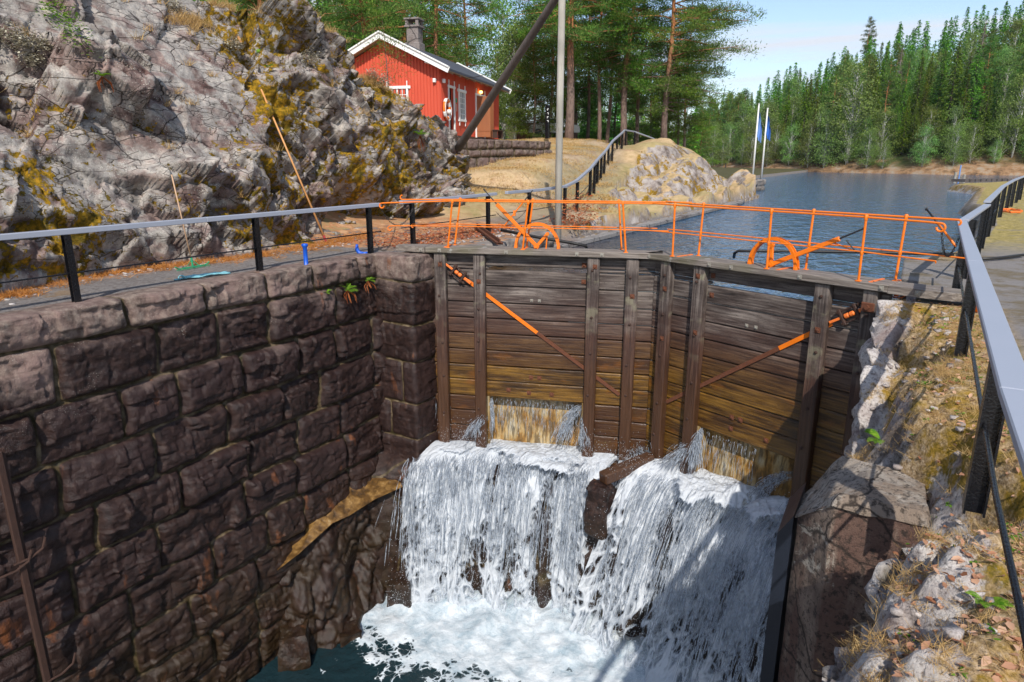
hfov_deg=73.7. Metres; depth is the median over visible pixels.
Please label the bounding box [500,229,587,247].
black pipe
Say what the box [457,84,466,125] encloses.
window
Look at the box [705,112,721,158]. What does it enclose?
spruce tree
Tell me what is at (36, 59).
lichen
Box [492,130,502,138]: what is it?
bench
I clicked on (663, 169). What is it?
ground
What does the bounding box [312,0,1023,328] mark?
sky
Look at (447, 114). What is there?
life ring
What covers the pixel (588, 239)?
canal wall
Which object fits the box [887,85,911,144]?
spruce tree
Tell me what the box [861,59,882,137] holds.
spruce tree
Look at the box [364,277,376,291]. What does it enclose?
fern
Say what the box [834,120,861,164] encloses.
birch tree
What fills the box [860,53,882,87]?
pine tree
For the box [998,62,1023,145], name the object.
spruce tree
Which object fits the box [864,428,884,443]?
fern
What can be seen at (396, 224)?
chain
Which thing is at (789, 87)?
pine tree
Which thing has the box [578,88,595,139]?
spruce tree
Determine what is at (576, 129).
parked car
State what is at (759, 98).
spruce tree
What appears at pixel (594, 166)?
railing
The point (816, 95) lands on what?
spruce tree
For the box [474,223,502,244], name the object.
steel beam
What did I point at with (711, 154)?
birch tree
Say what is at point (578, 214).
shrub
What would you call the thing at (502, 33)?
birch tree
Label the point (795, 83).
birch tree
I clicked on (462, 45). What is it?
birch tree
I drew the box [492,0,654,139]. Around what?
pine tree
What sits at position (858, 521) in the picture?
concrete pier
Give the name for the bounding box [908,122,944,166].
birch tree
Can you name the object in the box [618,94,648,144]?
birch tree
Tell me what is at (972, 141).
birch tree
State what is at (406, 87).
window
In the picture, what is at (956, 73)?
spruce tree
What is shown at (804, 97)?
spruce tree
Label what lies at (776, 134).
birch tree
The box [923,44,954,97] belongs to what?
birch tree
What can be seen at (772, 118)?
birch tree
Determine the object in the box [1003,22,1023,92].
spruce tree
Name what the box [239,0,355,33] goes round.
pine tree
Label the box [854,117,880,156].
birch tree
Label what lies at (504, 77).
leaning log
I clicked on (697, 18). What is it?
pine tree
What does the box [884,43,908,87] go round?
pine tree
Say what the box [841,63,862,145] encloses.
spruce tree
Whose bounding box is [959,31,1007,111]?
pine tree
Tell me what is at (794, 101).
birch tree
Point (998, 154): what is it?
birch tree
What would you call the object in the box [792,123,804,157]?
spruce tree
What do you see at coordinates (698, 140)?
spruce tree
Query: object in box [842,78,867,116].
birch tree
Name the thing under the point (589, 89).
pine tree
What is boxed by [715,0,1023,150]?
forest
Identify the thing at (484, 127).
door
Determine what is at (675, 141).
spruce tree
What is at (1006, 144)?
birch tree
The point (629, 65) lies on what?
pine tree
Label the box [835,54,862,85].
birch tree
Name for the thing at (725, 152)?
birch tree
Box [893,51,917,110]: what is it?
pine tree
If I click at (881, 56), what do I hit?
spruce tree
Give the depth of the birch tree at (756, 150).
160.87 m
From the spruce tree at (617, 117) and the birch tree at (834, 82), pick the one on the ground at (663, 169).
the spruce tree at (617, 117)
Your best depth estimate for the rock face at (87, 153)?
15.45 m
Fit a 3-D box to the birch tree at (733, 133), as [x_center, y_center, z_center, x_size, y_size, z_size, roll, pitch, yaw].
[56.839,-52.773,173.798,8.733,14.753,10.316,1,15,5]
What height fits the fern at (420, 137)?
0.881 m
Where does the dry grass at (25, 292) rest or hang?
on the ground at (663, 169)
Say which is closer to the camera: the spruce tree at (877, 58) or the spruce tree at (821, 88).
the spruce tree at (877, 58)
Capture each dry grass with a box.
[0,0,463,215]
[0,226,397,300]
[468,137,620,212]
[815,299,1023,681]
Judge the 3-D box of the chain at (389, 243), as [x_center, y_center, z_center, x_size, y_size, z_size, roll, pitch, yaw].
[-3.041,-2.419,16.204,0.592,0.581,0.043,-2,15,-8]
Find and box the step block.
[583,479,614,539]
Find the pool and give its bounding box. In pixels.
[246,589,732,681]
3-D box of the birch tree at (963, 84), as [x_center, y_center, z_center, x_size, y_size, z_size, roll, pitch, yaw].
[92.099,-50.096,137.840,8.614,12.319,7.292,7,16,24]
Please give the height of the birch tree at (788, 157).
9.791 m
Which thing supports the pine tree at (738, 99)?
on the hills
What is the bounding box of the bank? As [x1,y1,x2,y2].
[822,181,1023,681]
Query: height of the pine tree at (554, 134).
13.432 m
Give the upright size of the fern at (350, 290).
0.436 m
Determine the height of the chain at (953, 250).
0.463 m
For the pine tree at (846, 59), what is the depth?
156.80 m
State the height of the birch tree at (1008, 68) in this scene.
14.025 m
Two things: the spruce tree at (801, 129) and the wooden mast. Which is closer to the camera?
the wooden mast
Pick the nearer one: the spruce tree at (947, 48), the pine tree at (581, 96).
the pine tree at (581, 96)
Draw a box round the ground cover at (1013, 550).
[897,308,1023,679]
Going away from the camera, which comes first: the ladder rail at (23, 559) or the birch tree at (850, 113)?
the ladder rail at (23, 559)
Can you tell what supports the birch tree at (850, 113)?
on the hills
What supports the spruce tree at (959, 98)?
on the hills
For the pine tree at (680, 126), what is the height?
8.865 m
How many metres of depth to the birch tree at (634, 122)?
86.02 m
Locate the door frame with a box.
[484,102,493,137]
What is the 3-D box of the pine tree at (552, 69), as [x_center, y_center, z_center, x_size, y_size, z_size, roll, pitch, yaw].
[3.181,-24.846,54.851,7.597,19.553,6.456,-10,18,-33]
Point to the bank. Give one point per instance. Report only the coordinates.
(929, 446)
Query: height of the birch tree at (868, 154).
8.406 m
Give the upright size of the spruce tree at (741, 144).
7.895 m
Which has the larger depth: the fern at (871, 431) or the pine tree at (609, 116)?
the pine tree at (609, 116)
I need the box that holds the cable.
[469,34,527,77]
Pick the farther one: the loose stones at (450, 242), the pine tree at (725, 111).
the pine tree at (725, 111)
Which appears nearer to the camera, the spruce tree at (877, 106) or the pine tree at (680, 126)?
the pine tree at (680, 126)
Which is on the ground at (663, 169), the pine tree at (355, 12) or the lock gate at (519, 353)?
the pine tree at (355, 12)
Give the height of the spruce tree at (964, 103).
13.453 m
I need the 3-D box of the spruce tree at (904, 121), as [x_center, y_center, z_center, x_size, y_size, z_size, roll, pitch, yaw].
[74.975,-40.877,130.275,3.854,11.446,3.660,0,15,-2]
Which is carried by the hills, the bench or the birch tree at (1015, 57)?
the birch tree at (1015, 57)
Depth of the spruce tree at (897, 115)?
134.43 m
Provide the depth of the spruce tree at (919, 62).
140.92 m
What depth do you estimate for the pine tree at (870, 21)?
189.94 m
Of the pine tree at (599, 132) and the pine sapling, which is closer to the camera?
the pine sapling
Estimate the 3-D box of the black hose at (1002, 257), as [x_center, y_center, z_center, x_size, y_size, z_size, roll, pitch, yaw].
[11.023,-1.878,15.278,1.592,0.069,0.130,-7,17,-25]
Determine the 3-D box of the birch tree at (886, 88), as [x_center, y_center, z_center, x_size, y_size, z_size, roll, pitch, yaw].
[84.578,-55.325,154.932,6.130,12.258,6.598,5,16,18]
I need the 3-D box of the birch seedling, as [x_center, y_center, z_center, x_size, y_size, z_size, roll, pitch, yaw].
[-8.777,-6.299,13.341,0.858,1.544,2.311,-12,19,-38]
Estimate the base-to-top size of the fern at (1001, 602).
0.039 m
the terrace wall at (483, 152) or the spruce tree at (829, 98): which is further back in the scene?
the spruce tree at (829, 98)
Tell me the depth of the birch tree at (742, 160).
162.25 m
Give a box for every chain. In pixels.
[373,228,395,250]
[380,208,412,224]
[941,229,959,256]
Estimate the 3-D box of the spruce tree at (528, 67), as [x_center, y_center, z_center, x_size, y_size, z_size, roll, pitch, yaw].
[1.917,-20.169,52.584,6.688,10.746,7.738,9,17,29]
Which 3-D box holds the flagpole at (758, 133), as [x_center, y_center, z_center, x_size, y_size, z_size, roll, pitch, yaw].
[21.187,-17.109,58.873,0.544,6.378,0.320,0,15,0]
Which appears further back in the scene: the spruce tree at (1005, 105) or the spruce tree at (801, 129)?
the spruce tree at (801, 129)
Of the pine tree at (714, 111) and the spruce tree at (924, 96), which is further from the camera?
the pine tree at (714, 111)
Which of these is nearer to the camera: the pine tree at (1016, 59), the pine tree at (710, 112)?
the pine tree at (1016, 59)
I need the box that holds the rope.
[174,271,230,279]
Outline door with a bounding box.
[477,96,490,136]
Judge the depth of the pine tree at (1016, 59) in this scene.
121.60 m
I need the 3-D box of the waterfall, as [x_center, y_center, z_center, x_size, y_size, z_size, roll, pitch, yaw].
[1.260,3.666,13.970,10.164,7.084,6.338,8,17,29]
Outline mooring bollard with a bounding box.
[301,243,307,264]
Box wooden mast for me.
[554,0,564,238]
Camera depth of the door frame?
38.03 m
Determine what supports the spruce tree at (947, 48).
on the hills
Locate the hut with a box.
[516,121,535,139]
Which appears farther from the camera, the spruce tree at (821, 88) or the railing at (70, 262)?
the spruce tree at (821, 88)
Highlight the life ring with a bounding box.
[443,98,451,120]
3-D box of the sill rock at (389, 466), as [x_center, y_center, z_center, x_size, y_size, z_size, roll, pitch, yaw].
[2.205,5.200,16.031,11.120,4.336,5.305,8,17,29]
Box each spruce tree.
[425,6,440,51]
[499,5,588,138]
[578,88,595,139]
[585,90,597,135]
[610,84,620,139]
[627,95,644,143]
[646,81,660,137]
[671,116,682,145]
[687,105,703,157]
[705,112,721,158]
[735,132,742,163]
[754,88,762,116]
[774,79,782,136]
[775,90,792,153]
[777,119,785,154]
[792,86,811,151]
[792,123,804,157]
[795,68,802,125]
[796,77,810,137]
[800,79,813,134]
[801,97,820,159]
[807,79,820,129]
[816,85,822,105]
[819,68,827,98]
[820,74,833,135]
[821,93,842,154]
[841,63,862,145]
[860,51,881,131]
[860,76,885,147]
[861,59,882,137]
[876,46,890,126]
[878,42,884,96]
[880,72,901,135]
[885,101,901,148]
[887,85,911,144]
[891,96,911,154]
[901,61,910,113]
[902,51,925,125]
[903,104,920,151]
[906,57,926,133]
[911,79,930,141]
[919,40,951,127]
[920,53,934,118]
[926,51,948,133]
[929,39,965,140]
[930,110,945,150]
[948,74,971,142]
[950,44,987,139]
[951,52,972,120]
[951,83,963,124]
[968,76,993,155]
[973,86,988,143]
[988,81,1001,137]
[997,83,1015,133]
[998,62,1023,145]
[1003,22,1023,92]
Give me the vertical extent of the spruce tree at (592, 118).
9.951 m
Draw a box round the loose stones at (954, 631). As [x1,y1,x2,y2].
[870,304,1000,657]
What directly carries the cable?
attached to the red house
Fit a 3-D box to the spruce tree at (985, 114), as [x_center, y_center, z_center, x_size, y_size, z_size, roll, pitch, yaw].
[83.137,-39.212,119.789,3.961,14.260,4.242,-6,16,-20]
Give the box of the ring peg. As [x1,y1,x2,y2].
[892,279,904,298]
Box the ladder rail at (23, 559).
[0,448,76,681]
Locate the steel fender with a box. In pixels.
[760,483,805,681]
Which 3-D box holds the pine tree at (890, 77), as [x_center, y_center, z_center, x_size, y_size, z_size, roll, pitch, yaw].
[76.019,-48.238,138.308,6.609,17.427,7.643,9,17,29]
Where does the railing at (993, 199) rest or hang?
on the bank
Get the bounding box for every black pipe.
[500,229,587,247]
[732,249,953,258]
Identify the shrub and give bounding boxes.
[543,180,602,227]
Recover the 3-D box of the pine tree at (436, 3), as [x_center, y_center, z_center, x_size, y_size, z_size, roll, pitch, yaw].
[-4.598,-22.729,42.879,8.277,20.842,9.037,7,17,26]
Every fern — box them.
[90,70,113,91]
[340,283,357,302]
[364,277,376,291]
[413,127,431,151]
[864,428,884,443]
[965,590,1014,610]
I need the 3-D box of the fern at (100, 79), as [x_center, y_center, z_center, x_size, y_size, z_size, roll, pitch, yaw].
[-7.896,-5.038,13.195,0.363,0.444,0.340,-1,15,-4]
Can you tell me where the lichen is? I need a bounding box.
[0,0,393,88]
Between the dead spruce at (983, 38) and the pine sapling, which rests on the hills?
the dead spruce at (983, 38)
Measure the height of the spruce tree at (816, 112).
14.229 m
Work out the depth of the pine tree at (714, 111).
192.44 m
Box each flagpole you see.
[752,104,761,173]
[760,108,770,178]
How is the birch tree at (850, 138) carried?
on the hills
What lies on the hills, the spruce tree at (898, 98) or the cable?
the spruce tree at (898, 98)
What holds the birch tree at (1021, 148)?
on the hills
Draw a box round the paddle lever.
[925,208,956,246]
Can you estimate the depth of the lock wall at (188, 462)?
12.12 m
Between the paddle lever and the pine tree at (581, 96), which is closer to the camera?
the paddle lever
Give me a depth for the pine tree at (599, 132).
51.30 m
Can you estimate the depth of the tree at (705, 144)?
62.98 m
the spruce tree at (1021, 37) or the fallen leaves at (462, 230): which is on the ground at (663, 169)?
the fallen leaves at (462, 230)
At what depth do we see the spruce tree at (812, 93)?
164.96 m
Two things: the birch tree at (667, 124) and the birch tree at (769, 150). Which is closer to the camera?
the birch tree at (667, 124)
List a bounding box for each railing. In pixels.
[0,203,380,302]
[399,192,496,243]
[505,129,654,224]
[952,221,1023,648]
[960,204,990,278]
[982,176,1023,248]
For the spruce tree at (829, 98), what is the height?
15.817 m
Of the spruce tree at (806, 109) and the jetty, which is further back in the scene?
the spruce tree at (806, 109)
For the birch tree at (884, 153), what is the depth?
128.42 m
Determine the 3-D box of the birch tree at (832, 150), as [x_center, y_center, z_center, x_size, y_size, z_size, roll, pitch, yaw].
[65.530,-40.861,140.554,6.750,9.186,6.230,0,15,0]
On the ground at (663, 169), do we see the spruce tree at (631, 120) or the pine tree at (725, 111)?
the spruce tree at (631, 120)
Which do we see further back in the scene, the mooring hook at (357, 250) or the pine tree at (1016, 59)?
the pine tree at (1016, 59)
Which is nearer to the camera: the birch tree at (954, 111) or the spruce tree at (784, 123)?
the birch tree at (954, 111)
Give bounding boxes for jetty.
[951,165,1011,182]
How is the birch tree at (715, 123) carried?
on the hills
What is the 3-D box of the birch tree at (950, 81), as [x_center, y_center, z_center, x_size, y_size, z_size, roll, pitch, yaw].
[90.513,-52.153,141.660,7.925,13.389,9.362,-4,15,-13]
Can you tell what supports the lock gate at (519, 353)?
attached to the stone pillar
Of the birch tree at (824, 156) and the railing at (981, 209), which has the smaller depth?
the railing at (981, 209)
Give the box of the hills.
[603,100,1023,175]
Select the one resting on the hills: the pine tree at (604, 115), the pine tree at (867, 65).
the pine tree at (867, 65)
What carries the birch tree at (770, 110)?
on the hills
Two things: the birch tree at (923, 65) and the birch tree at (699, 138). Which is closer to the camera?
the birch tree at (699, 138)
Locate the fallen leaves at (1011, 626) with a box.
[884,299,1023,681]
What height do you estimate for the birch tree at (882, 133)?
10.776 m
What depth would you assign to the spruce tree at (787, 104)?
159.01 m
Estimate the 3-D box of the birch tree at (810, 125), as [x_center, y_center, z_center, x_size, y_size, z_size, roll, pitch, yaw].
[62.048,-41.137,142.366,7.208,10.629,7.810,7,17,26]
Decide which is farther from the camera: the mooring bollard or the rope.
the mooring bollard
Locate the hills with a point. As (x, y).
(982, 165)
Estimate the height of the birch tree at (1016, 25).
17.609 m
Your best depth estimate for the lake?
29.35 m
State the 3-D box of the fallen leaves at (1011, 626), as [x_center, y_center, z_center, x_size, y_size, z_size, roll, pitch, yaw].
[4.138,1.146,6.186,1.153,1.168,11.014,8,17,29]
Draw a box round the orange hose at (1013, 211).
[1003,208,1022,212]
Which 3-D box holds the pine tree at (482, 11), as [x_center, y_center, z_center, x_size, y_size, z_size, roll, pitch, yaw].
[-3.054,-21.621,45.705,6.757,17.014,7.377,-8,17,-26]
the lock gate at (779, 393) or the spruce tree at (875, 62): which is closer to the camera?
the lock gate at (779, 393)
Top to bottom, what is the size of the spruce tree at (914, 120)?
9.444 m
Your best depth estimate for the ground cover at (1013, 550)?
5.58 m
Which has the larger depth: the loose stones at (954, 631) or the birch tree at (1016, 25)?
the birch tree at (1016, 25)
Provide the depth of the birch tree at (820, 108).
148.65 m
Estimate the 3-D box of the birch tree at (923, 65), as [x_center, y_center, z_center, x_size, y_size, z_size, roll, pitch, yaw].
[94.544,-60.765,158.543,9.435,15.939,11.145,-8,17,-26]
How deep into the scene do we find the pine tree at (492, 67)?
57.81 m
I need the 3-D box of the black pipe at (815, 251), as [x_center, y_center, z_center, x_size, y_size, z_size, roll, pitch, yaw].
[7.440,-1.896,15.476,4.639,0.317,0.556,4,16,16]
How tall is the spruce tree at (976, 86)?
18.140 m
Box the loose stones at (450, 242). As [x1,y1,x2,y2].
[4,226,544,304]
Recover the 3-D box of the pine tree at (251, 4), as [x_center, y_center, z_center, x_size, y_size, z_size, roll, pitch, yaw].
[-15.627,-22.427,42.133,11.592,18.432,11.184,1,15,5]
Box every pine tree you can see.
[193,0,351,29]
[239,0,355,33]
[317,0,447,49]
[351,0,461,56]
[370,0,507,67]
[424,0,509,78]
[486,51,506,123]
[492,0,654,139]
[504,0,593,137]
[518,32,592,137]
[527,0,621,138]
[548,0,616,138]
[557,2,646,140]
[574,0,645,142]
[577,36,658,144]
[578,0,681,144]
[598,0,766,137]
[604,0,682,143]
[610,35,694,142]
[647,31,713,144]
[657,0,719,147]
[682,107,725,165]
[700,98,720,155]
[704,102,721,137]
[719,91,736,158]
[719,94,733,130]
[720,92,746,159]
[731,87,756,131]
[776,81,796,128]
[821,63,845,124]
[826,53,853,117]
[859,16,877,63]
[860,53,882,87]
[863,53,877,96]
[871,58,903,144]
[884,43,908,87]
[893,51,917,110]
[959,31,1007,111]
[966,26,1005,118]
[1003,36,1023,104]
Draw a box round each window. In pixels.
[385,81,410,99]
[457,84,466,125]
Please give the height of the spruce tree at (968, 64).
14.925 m
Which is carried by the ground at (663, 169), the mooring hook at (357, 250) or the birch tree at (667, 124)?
the birch tree at (667, 124)
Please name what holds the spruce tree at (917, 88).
on the hills
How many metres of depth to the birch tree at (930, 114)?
125.01 m
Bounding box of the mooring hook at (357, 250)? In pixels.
[355,244,367,253]
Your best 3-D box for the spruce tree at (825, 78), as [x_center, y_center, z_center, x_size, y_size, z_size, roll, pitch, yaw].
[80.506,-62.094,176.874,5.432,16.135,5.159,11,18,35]
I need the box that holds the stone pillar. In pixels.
[371,251,438,462]
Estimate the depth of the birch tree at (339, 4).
57.76 m
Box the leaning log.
[455,0,558,151]
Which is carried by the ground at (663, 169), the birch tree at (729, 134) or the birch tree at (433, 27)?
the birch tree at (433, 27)
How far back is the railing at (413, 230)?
18.36 m
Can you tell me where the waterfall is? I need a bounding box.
[364,398,791,681]
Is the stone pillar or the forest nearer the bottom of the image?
the stone pillar
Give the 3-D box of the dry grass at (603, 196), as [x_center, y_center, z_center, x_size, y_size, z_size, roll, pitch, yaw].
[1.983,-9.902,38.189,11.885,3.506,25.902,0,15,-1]
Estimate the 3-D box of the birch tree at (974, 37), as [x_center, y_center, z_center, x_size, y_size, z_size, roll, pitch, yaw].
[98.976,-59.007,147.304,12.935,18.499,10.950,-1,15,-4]
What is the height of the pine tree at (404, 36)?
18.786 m
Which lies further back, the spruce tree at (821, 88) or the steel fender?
the spruce tree at (821, 88)
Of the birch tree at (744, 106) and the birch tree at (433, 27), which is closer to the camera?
the birch tree at (433, 27)
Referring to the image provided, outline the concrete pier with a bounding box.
[778,456,931,681]
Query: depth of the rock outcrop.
15.39 m
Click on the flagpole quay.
(760, 183)
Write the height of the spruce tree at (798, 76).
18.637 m
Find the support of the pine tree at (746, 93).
on the hills
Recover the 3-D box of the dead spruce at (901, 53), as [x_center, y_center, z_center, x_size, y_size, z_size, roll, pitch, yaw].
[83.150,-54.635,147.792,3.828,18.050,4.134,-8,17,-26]
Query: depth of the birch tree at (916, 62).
152.59 m
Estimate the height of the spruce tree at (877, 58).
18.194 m
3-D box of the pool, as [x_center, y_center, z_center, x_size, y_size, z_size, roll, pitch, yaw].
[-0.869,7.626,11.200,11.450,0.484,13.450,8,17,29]
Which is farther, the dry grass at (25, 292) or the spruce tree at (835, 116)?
the spruce tree at (835, 116)
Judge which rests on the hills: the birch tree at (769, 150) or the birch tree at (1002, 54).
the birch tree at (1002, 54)
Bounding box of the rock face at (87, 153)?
[0,0,477,292]
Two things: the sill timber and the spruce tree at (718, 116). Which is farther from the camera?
the spruce tree at (718, 116)
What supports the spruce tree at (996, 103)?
on the hills
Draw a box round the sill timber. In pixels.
[599,452,654,484]
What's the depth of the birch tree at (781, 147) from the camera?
150.97 m
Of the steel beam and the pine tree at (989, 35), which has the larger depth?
the pine tree at (989, 35)
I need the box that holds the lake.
[488,172,1021,308]
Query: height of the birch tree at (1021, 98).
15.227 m
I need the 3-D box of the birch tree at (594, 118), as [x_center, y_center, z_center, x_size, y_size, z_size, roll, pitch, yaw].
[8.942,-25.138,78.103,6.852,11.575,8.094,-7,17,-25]
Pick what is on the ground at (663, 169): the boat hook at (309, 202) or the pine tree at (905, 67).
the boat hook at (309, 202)
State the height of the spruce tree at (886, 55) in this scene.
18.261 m
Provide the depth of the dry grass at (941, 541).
4.47 m
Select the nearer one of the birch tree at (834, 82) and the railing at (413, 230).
the railing at (413, 230)
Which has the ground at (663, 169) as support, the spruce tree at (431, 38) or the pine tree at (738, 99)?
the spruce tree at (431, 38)
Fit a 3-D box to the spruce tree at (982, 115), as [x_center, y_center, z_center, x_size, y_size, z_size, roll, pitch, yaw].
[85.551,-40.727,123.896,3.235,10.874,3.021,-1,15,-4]
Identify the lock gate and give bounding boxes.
[379,189,691,464]
[645,201,964,497]
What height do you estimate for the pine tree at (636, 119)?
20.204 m
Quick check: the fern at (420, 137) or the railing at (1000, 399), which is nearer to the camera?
the railing at (1000, 399)
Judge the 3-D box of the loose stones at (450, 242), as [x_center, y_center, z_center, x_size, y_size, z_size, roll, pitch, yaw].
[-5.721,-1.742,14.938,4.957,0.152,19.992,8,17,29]
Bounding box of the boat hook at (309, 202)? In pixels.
[260,89,326,241]
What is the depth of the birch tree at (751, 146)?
156.83 m
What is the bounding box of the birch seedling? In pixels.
[40,0,92,54]
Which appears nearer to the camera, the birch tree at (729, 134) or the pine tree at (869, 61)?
the pine tree at (869, 61)
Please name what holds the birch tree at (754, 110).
on the hills
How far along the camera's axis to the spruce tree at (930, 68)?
142.83 m
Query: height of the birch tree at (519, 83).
12.152 m
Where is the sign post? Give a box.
[545,105,549,138]
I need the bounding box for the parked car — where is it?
[530,118,579,135]
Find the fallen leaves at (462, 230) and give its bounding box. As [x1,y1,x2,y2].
[311,223,535,246]
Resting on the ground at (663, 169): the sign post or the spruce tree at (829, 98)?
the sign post
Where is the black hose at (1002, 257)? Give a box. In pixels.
[982,253,1023,259]
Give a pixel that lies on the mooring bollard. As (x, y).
(305, 252)
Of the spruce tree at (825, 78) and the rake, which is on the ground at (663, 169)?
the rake
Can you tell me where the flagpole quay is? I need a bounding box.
[756,179,765,190]
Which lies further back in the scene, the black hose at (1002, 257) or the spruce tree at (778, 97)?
the spruce tree at (778, 97)
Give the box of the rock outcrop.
[278,478,412,671]
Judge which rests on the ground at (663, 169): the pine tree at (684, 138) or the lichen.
the pine tree at (684, 138)
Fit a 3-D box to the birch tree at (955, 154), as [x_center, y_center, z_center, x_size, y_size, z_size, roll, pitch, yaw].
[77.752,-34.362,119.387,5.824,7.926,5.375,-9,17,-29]
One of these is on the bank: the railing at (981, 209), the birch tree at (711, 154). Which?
the railing at (981, 209)
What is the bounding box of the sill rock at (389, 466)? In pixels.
[367,451,776,681]
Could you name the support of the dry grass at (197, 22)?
on the rock face at (87, 153)
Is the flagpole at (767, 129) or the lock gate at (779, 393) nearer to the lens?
the lock gate at (779, 393)
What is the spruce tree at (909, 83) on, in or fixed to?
on the hills
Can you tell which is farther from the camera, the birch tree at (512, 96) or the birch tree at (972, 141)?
the birch tree at (972, 141)
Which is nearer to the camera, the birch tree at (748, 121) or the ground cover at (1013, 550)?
the ground cover at (1013, 550)
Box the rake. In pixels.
[171,175,208,270]
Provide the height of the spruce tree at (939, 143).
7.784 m
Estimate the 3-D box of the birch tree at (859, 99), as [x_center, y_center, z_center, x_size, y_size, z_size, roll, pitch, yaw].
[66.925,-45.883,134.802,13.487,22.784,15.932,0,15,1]
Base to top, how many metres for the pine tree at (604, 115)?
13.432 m
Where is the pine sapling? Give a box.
[357,0,421,95]
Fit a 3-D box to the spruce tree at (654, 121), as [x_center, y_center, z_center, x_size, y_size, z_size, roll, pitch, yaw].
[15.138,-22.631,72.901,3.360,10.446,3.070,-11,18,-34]
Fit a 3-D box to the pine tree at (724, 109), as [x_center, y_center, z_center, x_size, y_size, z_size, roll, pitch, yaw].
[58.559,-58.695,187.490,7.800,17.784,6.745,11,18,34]
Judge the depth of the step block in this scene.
14.99 m
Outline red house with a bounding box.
[348,17,511,139]
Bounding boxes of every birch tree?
[202,0,255,16]
[309,0,393,48]
[389,0,463,63]
[443,18,478,70]
[460,0,542,139]
[486,19,537,138]
[487,16,555,125]
[577,79,617,138]
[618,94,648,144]
[627,105,647,144]
[643,75,680,144]
[672,107,724,168]
[704,125,723,164]
[707,120,723,155]
[714,134,733,165]
[716,121,740,162]
[719,108,746,161]
[728,99,755,150]
[733,114,756,149]
[733,135,748,165]
[734,106,764,143]
[736,123,766,165]
[747,98,783,147]
[748,132,762,161]
[756,102,780,158]
[758,134,779,166]
[763,121,787,163]
[775,122,805,165]
[775,132,794,162]
[777,76,804,131]
[780,94,804,148]
[791,118,828,167]
[804,101,828,143]
[806,105,849,167]
[812,47,892,163]
[815,124,841,162]
[819,70,847,114]
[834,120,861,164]
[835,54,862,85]
[835,117,867,158]
[838,96,863,134]
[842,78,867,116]
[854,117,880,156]
[854,125,884,168]
[863,105,900,159]
[875,139,895,168]
[881,73,893,108]
[901,41,939,106]
[905,47,935,97]
[907,103,949,157]
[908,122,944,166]
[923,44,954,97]
[929,60,962,107]
[936,102,975,152]
[940,122,976,165]
[951,21,991,88]
[951,65,981,110]
[957,120,989,163]
[982,95,1023,157]
[986,43,1021,115]
[987,53,1020,113]
[987,138,1004,163]
[989,71,1023,157]
[998,14,1023,55]
[1004,42,1023,92]
[1016,138,1023,156]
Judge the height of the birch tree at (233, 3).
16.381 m
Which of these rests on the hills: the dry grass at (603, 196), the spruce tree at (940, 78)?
the spruce tree at (940, 78)
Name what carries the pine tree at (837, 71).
on the hills
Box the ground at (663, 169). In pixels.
[0,48,807,321]
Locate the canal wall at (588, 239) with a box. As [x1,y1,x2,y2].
[448,199,744,318]
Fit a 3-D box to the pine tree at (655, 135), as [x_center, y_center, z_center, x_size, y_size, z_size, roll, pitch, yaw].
[12.834,-21.865,62.235,8.221,11.418,7.106,4,15,13]
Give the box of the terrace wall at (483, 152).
[459,139,551,167]
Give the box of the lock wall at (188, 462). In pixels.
[0,253,385,681]
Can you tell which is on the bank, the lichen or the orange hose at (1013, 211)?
the orange hose at (1013, 211)
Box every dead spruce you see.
[891,46,903,124]
[967,23,987,129]
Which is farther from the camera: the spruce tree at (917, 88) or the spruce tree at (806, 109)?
the spruce tree at (806, 109)
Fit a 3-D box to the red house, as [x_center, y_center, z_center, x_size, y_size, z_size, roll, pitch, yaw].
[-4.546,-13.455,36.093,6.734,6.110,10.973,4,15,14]
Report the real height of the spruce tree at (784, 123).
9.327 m

